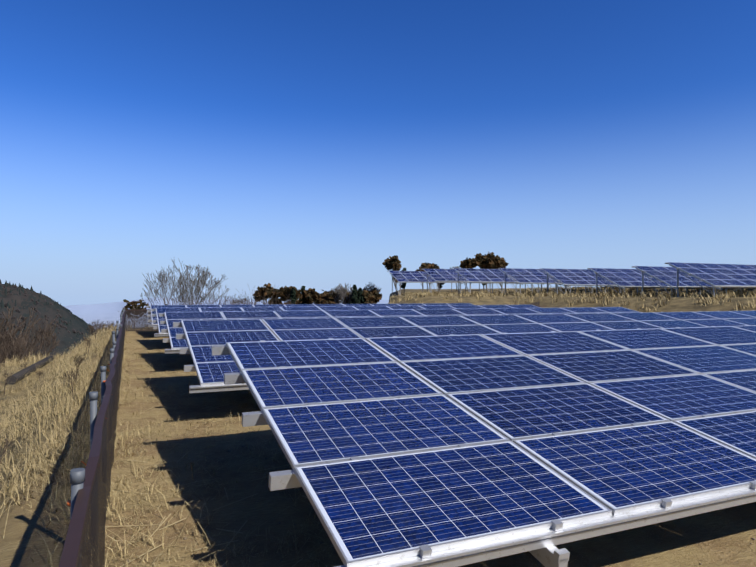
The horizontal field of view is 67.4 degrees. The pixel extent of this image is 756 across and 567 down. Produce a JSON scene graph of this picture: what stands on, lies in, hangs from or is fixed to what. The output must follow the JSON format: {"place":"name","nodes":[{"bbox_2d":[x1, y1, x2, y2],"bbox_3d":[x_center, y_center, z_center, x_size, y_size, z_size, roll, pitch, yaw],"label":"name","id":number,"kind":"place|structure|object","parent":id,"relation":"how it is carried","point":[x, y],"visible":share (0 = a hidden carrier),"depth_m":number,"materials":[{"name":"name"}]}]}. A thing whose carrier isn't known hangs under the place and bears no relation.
{"place":"outdoors","nodes":[
{"label":"outdoors","id":0,"kind":"place"},
{"bbox_2d":[0,288,755,566],"bbox_3d":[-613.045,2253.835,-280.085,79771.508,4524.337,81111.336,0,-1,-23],"label":"terrain","id":1,"kind":"structure","parent":0,"point":[720,538],"depth_m":5.27,"materials":[{"name":"brown soil"}]},
{"bbox_2d":[0,306,57,362],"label":"bare shrubs","id":2,"kind":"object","parent":1,"relation":"on","point":[8,325],"depth_m":62.20,"materials":[{"name":"plant"}]},
{"bbox_2d":[7,356,53,384],"bbox_3d":[-14.602,3.591,24.048,0.340,0.346,7.013,0,-1,-20],"label":"old log","id":3,"kind":"object","parent":1,"relation":"on","point":[18,375],"visible":0.78,"depth_m":22.60,"materials":[{"name":"wood"}]},
{"bbox_2d":[0,283,119,357],"bbox_3d":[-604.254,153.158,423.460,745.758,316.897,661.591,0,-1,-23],"label":"hillside trees","id":4,"kind":"object","parent":1,"relation":"on","point":[51,312],"visible":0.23,"depth_m":459.64,"materials":[{"name":"green plant"}]},
{"bbox_2d":[0,279,119,358],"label":"hill conifers","id":5,"kind":"object","parent":4,"relation":"on","point":[22,290],"visible":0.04,"depth_m":469.64,"materials":[{"name":"green plant"}]},
{"bbox_2d":[0,286,290,461],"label":"bare shrubs","id":6,"kind":"object","parent":1,"relation":"on","point":[14,347],"visible":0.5,"depth_m":35.71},
{"bbox_2d":[141,258,229,304],"bbox_3d":[-13.488,3.128,40.243,4.666,10.069,6.715,0,-1,14],"label":"bare tree","id":7,"kind":"object","parent":1,"relation":"on","point":[185,291],"visible":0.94,"depth_m":39.74,"materials":[{"name":"grey plant"}]},
{"bbox_2d":[103,344,487,566],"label":"broken stalks","id":8,"kind":"object","parent":1,"relation":"on","point":[161,523],"visible":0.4,"depth_m":4.81,"materials":[{"name":"plant"}]},
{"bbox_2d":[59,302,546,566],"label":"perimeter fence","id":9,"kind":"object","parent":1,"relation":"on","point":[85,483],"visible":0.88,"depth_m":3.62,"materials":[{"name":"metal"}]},
{"bbox_2d":[147,303,472,326],"bbox_3d":[-2.003,1.804,29.680,18.650,1.388,4.161,0,-1,-23],"label":"solar table","id":10,"kind":"object","parent":1,"relation":"on","point":[272,305],"visible":0.12,"depth_m":30.17,"materials":[{"name":"glass"}]},
{"bbox_2d":[121,251,508,328],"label":"trees","id":11,"kind":"object","parent":1,"relation":"on","point":[338,295],"visible":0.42,"depth_m":105.80,"materials":[{"name":"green plant"}]},
{"bbox_2d":[151,304,540,336],"bbox_3d":[0.378,1.694,24.282,18.650,1.402,4.161,0,-1,-23],"label":"solar table","id":12,"kind":"object","parent":1,"relation":"on","point":[159,327],"visible":0.1,"depth_m":24.52,"materials":[{"name":"glass"}]},
{"bbox_2d":[0,286,755,566],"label":"dry grass tufts","id":13,"kind":"object","parent":1,"relation":"on","point":[77,349],"visible":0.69,"depth_m":8.08,"materials":[{"name":"beige plant"}]},
{"bbox_2d":[290,267,487,303],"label":"bushes","id":14,"kind":"object","parent":1,"relation":"on","point":[355,300],"visible":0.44,"depth_m":105.09,"materials":[{"name":"green plant"}]},
{"bbox_2d":[159,307,639,353],"bbox_3d":[2.759,1.590,18.884,18.650,1.402,4.161,0,-1,-23],"label":"solar table","id":15,"kind":"object","parent":1,"relation":"on","point":[172,332],"visible":0.23,"depth_m":18.77,"materials":[{"name":"glass"}]},
{"bbox_2d":[125,344,755,564],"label":"pebbles","id":16,"kind":"object","parent":1,"relation":"on","point":[184,538],"visible":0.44,"depth_m":4.36,"materials":[{"name":"stone"}]},
{"bbox_2d":[173,310,755,392],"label":"solar table","id":17,"kind":"object","parent":1,"relation":"on","point":[202,337],"visible":0.42,"depth_m":12.53,"materials":[{"name":"glass"}]},
{"bbox_2d":[211,325,755,566],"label":"solar table","id":18,"kind":"object","parent":1,"relation":"on","point":[451,450],"visible":1,"depth_m":4.37,"materials":[{"name":"glass"}]},
{"bbox_2d":[387,271,601,295],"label":"solar table","id":19,"kind":"object","parent":1,"relation":"on","point":[401,277],"visible":0.1,"depth_m":83.07,"materials":[{"name":"glass"}]},
{"bbox_2d":[421,269,614,292],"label":"solar table","id":20,"kind":"object","parent":1,"relation":"on","point":[443,275],"visible":0.12,"depth_m":74.88,"materials":[{"name":"glass"}]},
{"bbox_2d":[452,268,639,294],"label":"solar table","id":21,"kind":"object","parent":1,"relation":"on","point":[492,276],"visible":0.15,"depth_m":69.25,"materials":[{"name":"glass"}]},
{"bbox_2d":[498,268,684,293],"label":"solar table","id":22,"kind":"object","parent":1,"relation":"on","point":[529,276],"visible":0.19,"depth_m":63.15,"materials":[{"name":"glass"}]},
{"bbox_2d":[539,268,708,293],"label":"solar table","id":23,"kind":"object","parent":1,"relation":"on","point":[576,277],"visible":0.17,"depth_m":57.30,"materials":[{"name":"glass"}]},
{"bbox_2d":[587,268,743,295],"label":"solar table","id":24,"kind":"object","parent":1,"relation":"on","point":[621,278],"visible":0.4,"depth_m":51.30,"materials":[{"name":"glass"}]},
{"bbox_2d":[632,266,753,294],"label":"solar table","id":25,"kind":"object","parent":1,"relation":"on","point":[667,276],"visible":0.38,"depth_m":45.15,"materials":[{"name":"glass"}]},
{"bbox_2d":[664,262,755,296],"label":"solar table","id":26,"kind":"object","parent":1,"relation":"on","point":[718,276],"visible":1,"depth_m":39.64,"materials":[{"name":"glass"}]},
{"bbox_2d":[0,0,755,305],"label":"sky","id":27,"kind":"structure","parent":0,"point":[311,144],"materials":[{"name":"blue"}]}
]}

